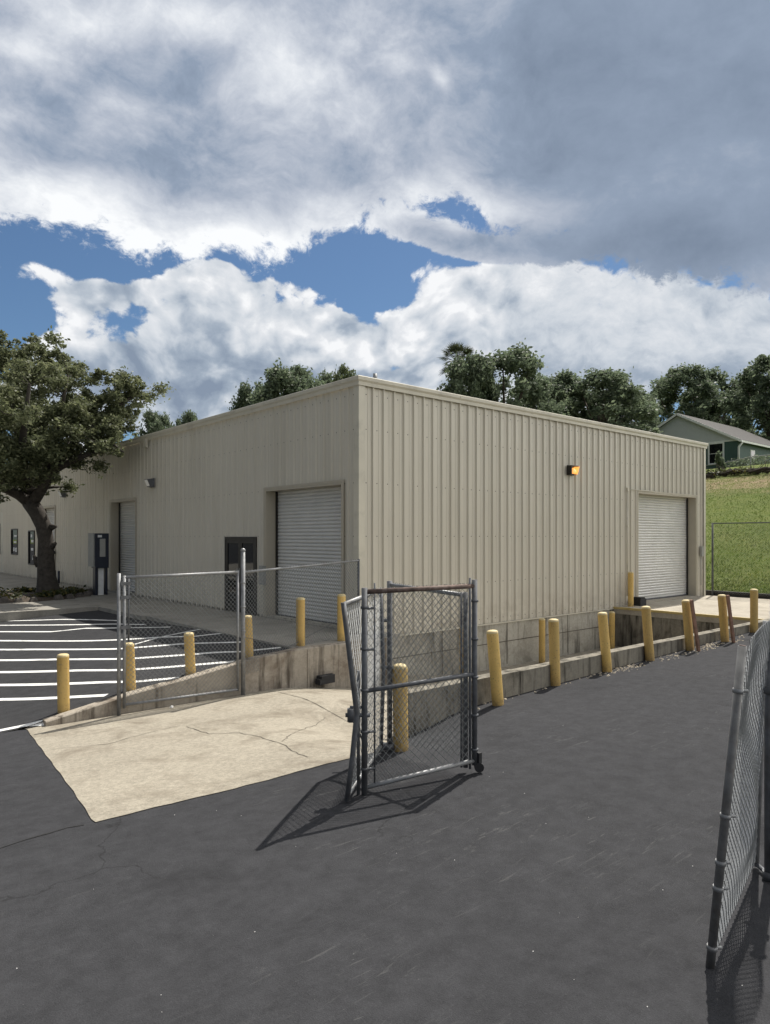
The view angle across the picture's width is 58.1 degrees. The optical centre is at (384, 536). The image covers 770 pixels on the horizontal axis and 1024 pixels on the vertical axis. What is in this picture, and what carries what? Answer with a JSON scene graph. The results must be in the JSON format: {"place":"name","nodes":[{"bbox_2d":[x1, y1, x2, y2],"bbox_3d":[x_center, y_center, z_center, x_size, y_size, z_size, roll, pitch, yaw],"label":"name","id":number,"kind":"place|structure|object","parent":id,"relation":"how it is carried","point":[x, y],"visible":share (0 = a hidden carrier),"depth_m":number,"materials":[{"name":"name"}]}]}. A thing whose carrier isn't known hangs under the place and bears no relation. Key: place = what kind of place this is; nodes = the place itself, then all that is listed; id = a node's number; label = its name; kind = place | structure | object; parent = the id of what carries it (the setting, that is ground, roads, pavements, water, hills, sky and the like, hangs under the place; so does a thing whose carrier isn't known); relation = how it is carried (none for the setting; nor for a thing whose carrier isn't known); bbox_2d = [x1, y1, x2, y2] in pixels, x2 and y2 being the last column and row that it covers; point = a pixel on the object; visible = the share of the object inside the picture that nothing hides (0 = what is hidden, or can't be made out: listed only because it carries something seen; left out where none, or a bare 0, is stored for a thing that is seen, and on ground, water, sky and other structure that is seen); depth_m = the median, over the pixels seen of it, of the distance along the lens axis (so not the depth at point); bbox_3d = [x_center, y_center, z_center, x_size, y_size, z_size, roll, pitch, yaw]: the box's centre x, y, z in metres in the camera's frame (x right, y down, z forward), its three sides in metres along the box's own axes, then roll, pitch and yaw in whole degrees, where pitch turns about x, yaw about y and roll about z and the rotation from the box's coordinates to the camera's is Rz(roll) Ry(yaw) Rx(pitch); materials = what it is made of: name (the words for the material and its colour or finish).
{"place":"outdoors","nodes":[
{"label":"outdoors","id":0,"kind":"place"},
{"bbox_2d":[0,610,288,732],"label":"parking lot","id":1,"kind":"structure","parent":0,"point":[13,713],"depth_m":13.34,"materials":[{"name":"grey asphalt"}]},
{"bbox_2d":[0,720,43,730],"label":"road marking","id":2,"kind":"object","parent":1,"relation":"on","point":[37,724],"visible":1,"depth_m":9.86,"materials":[{"name":"paint"}]},
{"bbox_2d":[57,653,69,713],"bbox_3d":[-4.772,2.316,10.294,0.168,1.162,0.166,-1,0,-41],"label":"bollard","id":3,"kind":"object","parent":1,"relation":"on","point":[63,694],"visible":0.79,"depth_m":10.23,"materials":[{"name":"yellow metal"}]},
{"bbox_2d":[0,606,145,621],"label":"kerb","id":4,"kind":"structure","parent":1,"relation":"on","point":[12,615],"depth_m":19.21,"materials":[{"name":"grey concrete"}]},
{"bbox_2d":[126,642,135,691],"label":"bollard","id":5,"kind":"object","parent":1,"relation":"on","point":[130,652],"visible":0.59,"depth_m":10.88,"materials":[{"name":"yellow metal"}]},
{"bbox_2d":[0,619,280,700],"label":"parking markings","id":6,"kind":"object","parent":1,"relation":"on","point":[44,698],"visible":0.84,"depth_m":13.11,"materials":[{"name":"paint"}]},
{"bbox_2d":[184,632,195,674],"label":"bollard","id":7,"kind":"object","parent":1,"relation":"on","point":[189,652],"visible":0.66,"depth_m":11.54,"materials":[{"name":"yellow metal"}]},
{"bbox_2d":[245,615,253,657],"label":"bollard","id":8,"kind":"object","parent":1,"relation":"on","point":[249,635],"visible":0.43,"depth_m":12.26,"materials":[{"name":"yellow metal"}]},
{"bbox_2d":[0,573,399,648],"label":"sidewalk","id":9,"kind":"structure","parent":0,"point":[9,582],"depth_m":18.53,"materials":[{"name":"grey concrete"}]},
{"bbox_2d":[0,592,76,602],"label":"mulch bed","id":10,"kind":"object","parent":9,"relation":"on","point":[27,595],"visible":0.26,"depth_m":22.40,"materials":[{"name":"brown wood"}]},
{"bbox_2d":[0,584,87,598],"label":"ground cover","id":11,"kind":"object","parent":10,"relation":"on","point":[73,590],"visible":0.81,"depth_m":23.40,"materials":[{"name":"green plant"}]},
{"bbox_2d":[0,325,175,593],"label":"oak tree","id":12,"kind":"object","parent":10,"relation":"on","point":[37,449],"visible":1,"depth_m":22.80,"materials":[{"name":"green plant"}]},
{"bbox_2d":[0,588,92,603],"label":"rock border","id":13,"kind":"object","parent":9,"relation":"on","point":[89,592],"visible":0.61,"depth_m":22.53,"materials":[{"name":"grey stone"}]},
{"bbox_2d":[88,533,108,594],"bbox_3d":[-10.146,0.960,24.566,0.505,2.180,0.635,0,0,-41],"label":"payphone kiosk","id":14,"kind":"object","parent":9,"relation":"on","point":[98,553],"visible":1,"depth_m":24.39,"materials":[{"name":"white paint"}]},
{"bbox_2d":[296,597,304,645],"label":"bollard","id":15,"kind":"object","parent":9,"relation":"on","point":[300,606],"visible":0.81,"depth_m":12.98,"materials":[{"name":"yellow metal"}]},
{"bbox_2d":[337,594,345,640],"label":"bollard","id":16,"kind":"object","parent":9,"relation":"on","point":[341,598],"visible":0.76,"depth_m":13.61,"materials":[{"name":"yellow metal"}]},
{"bbox_2d":[0,373,708,674],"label":"warehouse","id":17,"kind":"structure","parent":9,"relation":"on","point":[526,518],"depth_m":18.55,"materials":[{"name":"beige metal"}]},
{"bbox_2d":[11,529,17,554],"bbox_3d":[-19.611,0.265,36.768,0.100,1.370,1.350,0,0,-41],"label":"window","id":18,"kind":"structure","parent":17,"relation":"in","point":[14,532],"depth_m":36.84,"materials":[{"name":"grey glass"}]},
{"bbox_2d":[28,530,34,564],"bbox_3d":[-17.432,0.535,34.257,0.100,1.690,1.100,0,0,-41],"label":"window","id":19,"kind":"structure","parent":17,"relation":"in","point":[31,533],"depth_m":34.32,"materials":[{"name":"black glass"}]},
{"bbox_2d":[43,505,55,568],"bbox_3d":[-15.587,0.305,32.416,0.465,3.470,2.740,0,0,-41],"label":"roll door","id":20,"kind":"structure","parent":17,"relation":"in","point":[50,510],"depth_m":32.35,"materials":[{"name":"white metal"}]},
{"bbox_2d":[110,497,135,594],"bbox_3d":[-9.296,0.335,25.164,0.465,3.410,2.540,0,0,-41],"label":"roll door","id":21,"kind":"structure","parent":17,"relation":"in","point":[122,511],"depth_m":25.85,"materials":[{"name":"white metal"}]},
{"bbox_2d":[225,537,256,615],"bbox_3d":[-3.878,1.020,18.605,0.156,2.040,1.690,0,0,-41],"label":"glass door","id":22,"kind":"structure","parent":17,"relation":"in","point":[233,546],"depth_m":18.58,"materials":[{"name":"black glass"}]},
{"bbox_2d":[263,479,343,623],"bbox_3d":[-1.826,0.395,16.553,0.465,3.290,3.340,0,0,-41],"label":"roll door","id":23,"kind":"structure","parent":17,"relation":"in","point":[303,525],"depth_m":16.85,"materials":[{"name":"white metal"}]},
{"bbox_2d":[637,491,697,599],"bbox_3d":[9.515,0.320,23.780,4.200,3.640,0.465,0,0,-41],"label":"roll door","id":24,"kind":"structure","parent":17,"relation":"in","point":[667,523],"depth_m":24.18,"materials":[{"name":"white metal"}]},
{"bbox_2d":[25,646,619,821],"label":"concrete pavement","id":25,"kind":"structure","parent":0,"point":[107,767],"depth_m":8.37,"materials":[{"name":"beige concrete"}]},
{"bbox_2d":[117,570,238,715],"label":"gate","id":26,"kind":"structure","parent":25,"relation":"on","point":[124,597],"depth_m":10.88,"materials":[{"name":"metal"}]},
{"bbox_2d":[42,634,386,726],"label":"retaining wall","id":27,"kind":"structure","parent":25,"relation":"on","point":[303,666],"depth_m":12.10,"materials":[{"name":"concrete"}]},
{"bbox_2d":[315,673,334,684],"bbox_3d":[-1.103,2.653,12.926,0.400,0.150,0.175,0,0,-41],"label":"dock bumper","id":28,"kind":"object","parent":27,"relation":"attached to","point":[325,679],"visible":1,"depth_m":12.86,"materials":[{"name":"black rubber"}]},
{"bbox_2d":[240,548,359,694],"bbox_3d":[-1.482,1.506,13.168,0.090,2.628,3.390,0,0,34],"label":"fence","id":29,"kind":"object","parent":25,"relation":"on","point":[243,610],"visible":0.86,"depth_m":12.62,"materials":[{"name":"metal"}]},
{"bbox_2d":[539,618,544,662],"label":"bollard","id":30,"kind":"object","parent":25,"relation":"on","point":[541,640],"visible":0.85,"depth_m":18.38,"materials":[{"name":"yellow metal"}]},
{"bbox_2d":[609,611,614,648],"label":"bollard","id":31,"kind":"object","parent":25,"relation":"on","point":[612,628],"visible":0.75,"depth_m":20.63,"materials":[{"name":"yellow metal"}]},
{"bbox_2d":[0,632,769,1023],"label":"asphalt drive","id":32,"kind":"structure","parent":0,"point":[554,862],"depth_m":4.48,"materials":[{"name":"grey asphalt"}]},
{"bbox_2d":[1,825,80,847],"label":"road crack","id":33,"kind":"object","parent":32,"relation":"on","point":[42,834],"visible":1,"depth_m":5.52,"materials":[{"name":"black asphalt"}]},
{"bbox_2d":[341,588,385,801],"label":"folding gate","id":34,"kind":"structure","parent":32,"relation":"on","point":[351,785],"depth_m":6.34,"materials":[{"name":"metal"}]},
{"bbox_2d":[392,663,407,751],"bbox_3d":[0.171,2.005,7.662,0.168,1.202,0.166,-1,0,-41],"label":"bollard","id":35,"kind":"object","parent":32,"relation":"on","point":[400,746],"visible":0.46,"depth_m":7.59,"materials":[{"name":"yellow metal"}]},
{"bbox_2d":[345,578,483,795],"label":"folding gate","id":36,"kind":"structure","parent":32,"relation":"on","point":[475,761],"depth_m":6.38,"materials":[{"name":"metal"}]},
{"bbox_2d":[383,581,467,767],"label":"folding gate","id":37,"kind":"structure","parent":32,"relation":"on","point":[461,655],"depth_m":7.06,"materials":[{"name":"metal"}]},
{"bbox_2d":[486,630,503,705],"bbox_3d":[1.594,2.006,9.972,0.268,1.333,0.168,0,0,0],"label":"bollard","id":38,"kind":"object","parent":32,"relation":"on","point":[495,667],"visible":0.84,"depth_m":9.90,"materials":[{"name":"yellow metal"}]},
{"bbox_2d":[548,618,560,685],"bbox_3d":[2.747,1.991,11.239,0.168,1.328,0.166,-1,0,-41],"label":"bollard","id":39,"kind":"object","parent":32,"relation":"on","point":[554,648],"visible":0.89,"depth_m":11.17,"materials":[{"name":"yellow metal"}]},
{"bbox_2d":[408,618,769,736],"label":"dock wall","id":40,"kind":"structure","parent":32,"relation":"on","point":[520,680],"depth_m":11.04,"materials":[{"name":"concrete"}]},
{"bbox_2d":[597,612,611,671],"bbox_3d":[3.879,1.976,12.206,0.273,1.304,0.168,0,0,0],"label":"bollard","id":41,"kind":"object","parent":32,"relation":"on","point":[604,641],"visible":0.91,"depth_m":12.13,"materials":[{"name":"yellow metal"}]},
{"bbox_2d":[471,635,743,709],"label":"gravel","id":42,"kind":"structure","parent":32,"relation":"on","point":[707,645],"depth_m":12.91,"materials":[{"name":"grey gravel"}]},
{"bbox_2d":[641,606,654,660],"bbox_3d":[4.982,1.952,13.120,0.262,1.286,0.168,0,0,0],"label":"bollard","id":43,"kind":"object","parent":32,"relation":"on","point":[647,632],"visible":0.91,"depth_m":13.05,"materials":[{"name":"yellow metal"}]},
{"bbox_2d":[682,599,694,650],"bbox_3d":[6.164,1.918,14.088,0.269,1.285,0.168,0,0,0],"label":"bollard","id":44,"kind":"object","parent":32,"relation":"on","point":[688,628],"visible":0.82,"depth_m":14.02,"materials":[{"name":"yellow metal"}]},
{"bbox_2d":[613,595,769,646],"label":"loading platform","id":45,"kind":"structure","parent":32,"relation":"on","point":[667,618],"depth_m":20.72,"materials":[{"name":"concrete"}]},
{"bbox_2d":[628,572,633,606],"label":"bollard","id":46,"kind":"object","parent":45,"relation":"on","point":[630,589],"visible":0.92,"depth_m":21.43,"materials":[{"name":"yellow metal"}]},
{"bbox_2d":[634,597,645,605],"bbox_3d":[7.981,2.030,21.830,0.350,0.260,0.320,0,0,-41],"label":"dock bumper","id":47,"kind":"object","parent":45,"relation":"on","point":[639,601],"visible":0.82,"depth_m":21.70,"materials":[{"name":"black rubber"}]},
{"bbox_2d":[706,590,769,598],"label":"kerb edging","id":48,"kind":"object","parent":45,"relation":"on","point":[744,595],"depth_m":24.83,"materials":[{"name":"grey concrete"}]},
{"bbox_2d":[712,522,769,595],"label":"fence","id":49,"kind":"object","parent":45,"relation":"on","point":[713,564],"visible":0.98,"depth_m":24.91,"materials":[{"name":"metal"}]},
{"bbox_2d":[689,600,700,650],"bbox_3d":[6.213,1.779,13.904,0.190,1.032,0.085,0,0,0],"label":"wooden board","id":50,"kind":"object","parent":32,"relation":"on","point":[696,636],"visible":1,"depth_m":13.86,"materials":[{"name":"brown wood"}]},
{"bbox_2d":[718,594,728,641],"bbox_3d":[7.324,1.886,14.996,0.254,1.277,0.168,0,0,0],"label":"bollard","id":51,"kind":"object","parent":32,"relation":"on","point":[723,619],"visible":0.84,"depth_m":14.93,"materials":[{"name":"yellow metal"}]},
{"bbox_2d":[726,595,735,642],"bbox_3d":[7.367,1.751,14.788,0.172,1.015,0.085,0,0,0],"label":"wooden board","id":52,"kind":"object","parent":32,"relation":"on","point":[730,618],"visible":1,"depth_m":14.75,"materials":[{"name":"brown wood"}]},
{"bbox_2d":[750,589,757,632],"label":"bollard","id":53,"kind":"object","parent":32,"relation":"on","point":[753,610],"visible":0.85,"depth_m":16.18,"materials":[{"name":"yellow metal"}]},
{"bbox_2d":[754,652,769,881],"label":"gate post","id":54,"kind":"object","parent":32,"relation":"on","point":[765,869],"visible":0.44,"depth_m":4.42,"materials":[{"name":"metal"}]},
{"bbox_2d":[706,611,769,968],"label":"gate","id":55,"kind":"structure","parent":54,"relation":"attached to","point":[745,744],"depth_m":3.77,"materials":[{"name":"metal"}]},
{"bbox_2d":[0,0,769,451],"label":"sky","id":56,"kind":"structure","parent":0,"point":[198,196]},
{"bbox_2d":[3,464,769,732],"bbox_3d":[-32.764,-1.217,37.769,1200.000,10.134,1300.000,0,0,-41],"label":"ground","id":57,"kind":"structure","parent":0,"point":[734,508],"depth_m":38.52,"materials":[{"name":"green plant"}]},
{"bbox_2d":[137,407,174,436],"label":"oak tree","id":58,"kind":"object","parent":57,"relation":"on","point":[154,421],"visible":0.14,"depth_m":84.01,"materials":[{"name":"green plant"}]},
{"bbox_2d":[175,409,199,425],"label":"oak tree","id":59,"kind":"object","parent":57,"relation":"on","point":[188,417],"visible":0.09,"depth_m":87.08,"materials":[{"name":"green plant"}]},
{"bbox_2d":[225,378,264,410],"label":"oak tree","id":60,"kind":"object","parent":57,"relation":"on","point":[244,391],"visible":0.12,"depth_m":78.98,"materials":[{"name":"green plant"}]},
{"bbox_2d":[246,358,327,404],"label":"oak tree","id":61,"kind":"object","parent":57,"relation":"on","point":[286,381],"visible":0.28,"depth_m":71.46,"materials":[{"name":"green plant"}]},
{"bbox_2d":[314,367,332,385],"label":"oak tree","id":62,"kind":"object","parent":57,"relation":"on","point":[325,376],"visible":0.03,"depth_m":76.97,"materials":[{"name":"green plant"}]},
{"bbox_2d":[330,363,358,381],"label":"tree","id":63,"kind":"object","parent":57,"relation":"on","point":[343,372],"visible":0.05,"depth_m":68.81,"materials":[{"name":"green plant"}]},
{"bbox_2d":[437,341,473,374],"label":"palm tree","id":64,"kind":"object","parent":57,"relation":"on","point":[455,348],"visible":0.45,"depth_m":59.43,"materials":[{"name":"green plant"}]},
{"bbox_2d":[436,350,502,401],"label":"oak tree","id":65,"kind":"object","parent":57,"relation":"on","point":[457,372],"visible":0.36,"depth_m":55.86,"materials":[{"name":"green plant"}]},
{"bbox_2d":[462,338,571,414],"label":"oak tree","id":66,"kind":"object","parent":57,"relation":"on","point":[517,359],"visible":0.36,"depth_m":56.66,"materials":[{"name":"green plant"}]},
{"bbox_2d":[511,374,558,410],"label":"oak tree","id":67,"kind":"object","parent":57,"relation":"on","point":[529,380],"depth_m":69.47,"materials":[{"name":"green plant"}]},
{"bbox_2d":[520,368,610,423],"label":"oak tree","id":68,"kind":"object","parent":57,"relation":"on","point":[563,382],"visible":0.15,"depth_m":63.74,"materials":[{"name":"green plant"}]},
{"bbox_2d":[559,366,662,433],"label":"oak tree","id":69,"kind":"object","parent":57,"relation":"on","point":[608,387],"visible":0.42,"depth_m":59.47,"materials":[{"name":"green plant"}]},
{"bbox_2d":[608,388,664,429],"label":"oak tree","id":70,"kind":"object","parent":57,"relation":"on","point":[652,397],"visible":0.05,"depth_m":76.80,"materials":[{"name":"green plant"}]},
{"bbox_2d":[613,395,662,427],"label":"oak tree","id":71,"kind":"object","parent":57,"relation":"on","point":[657,420],"visible":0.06,"depth_m":73.19,"materials":[{"name":"green plant"}]},
{"bbox_2d":[634,362,726,424],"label":"oak tree","id":72,"kind":"object","parent":57,"relation":"on","point":[667,387],"visible":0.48,"depth_m":89.68,"materials":[{"name":"green plant"}]},
{"bbox_2d":[657,413,769,468],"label":"house","id":73,"kind":"structure","parent":57,"relation":"on","point":[730,443],"depth_m":66.51,"materials":[{"name":"green"}]},
{"bbox_2d":[708,442,723,464],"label":"window","id":74,"kind":"structure","parent":73,"relation":"in","point":[713,448],"depth_m":65.55,"materials":[{"name":"white paint"}]},
{"bbox_2d":[750,450,754,458],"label":"window","id":75,"kind":"structure","parent":73,"relation":"in","point":[752,452],"depth_m":66.02,"materials":[{"name":"white paint"}]},
{"bbox_2d":[674,366,762,433],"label":"oak tree","id":76,"kind":"object","parent":57,"relation":"on","point":[724,387],"visible":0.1,"depth_m":93.83,"materials":[{"name":"green plant"}]},
{"bbox_2d":[715,450,726,469],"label":"shrub","id":77,"kind":"object","parent":57,"relation":"on","point":[720,462],"visible":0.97,"depth_m":58.35,"materials":[{"name":"green plant"}]},
{"bbox_2d":[706,455,768,468],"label":"yard fence","id":78,"kind":"object","parent":57,"relation":"on","point":[744,458],"visible":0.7,"depth_m":56.93,"materials":[{"name":"metal"}]},
{"bbox_2d":[706,460,769,477],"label":"brush pile","id":79,"kind":"object","parent":57,"relation":"on","point":[742,471],"visible":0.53,"depth_m":53.02,"materials":[{"name":"plant"}]},
{"bbox_2d":[715,391,766,436],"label":"oak tree","id":80,"kind":"object","parent":57,"relation":"on","point":[728,411],"visible":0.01,"depth_m":100.07,"materials":[{"name":"green plant"}]},
{"bbox_2d":[716,354,769,440],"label":"oak tree","id":81,"kind":"object","parent":57,"relation":"on","point":[750,376],"visible":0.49,"depth_m":84.04,"materials":[{"name":"green plant"}]},
{"bbox_2d":[725,454,769,465],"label":"shrub","id":82,"kind":"object","parent":57,"relation":"on","point":[761,457],"visible":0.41,"depth_m":61.65,"materials":[{"name":"green plant"}]},
{"bbox_2d":[726,457,769,466],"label":"shrub","id":83,"kind":"object","parent":57,"relation":"on","point":[737,463],"visible":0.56,"depth_m":61.29,"materials":[{"name":"green plant"}]},
{"bbox_2d":[742,365,769,438],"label":"oak tree","id":84,"kind":"object","parent":57,"relation":"on","point":[757,414],"visible":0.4,"depth_m":81.71,"materials":[{"name":"green plant"}]},
{"bbox_2d":[706,475,769,593],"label":"grass","id":85,"kind":"structure","parent":0,"point":[736,571],"depth_m":32.30,"materials":[{"name":"green plant"}]}
]}

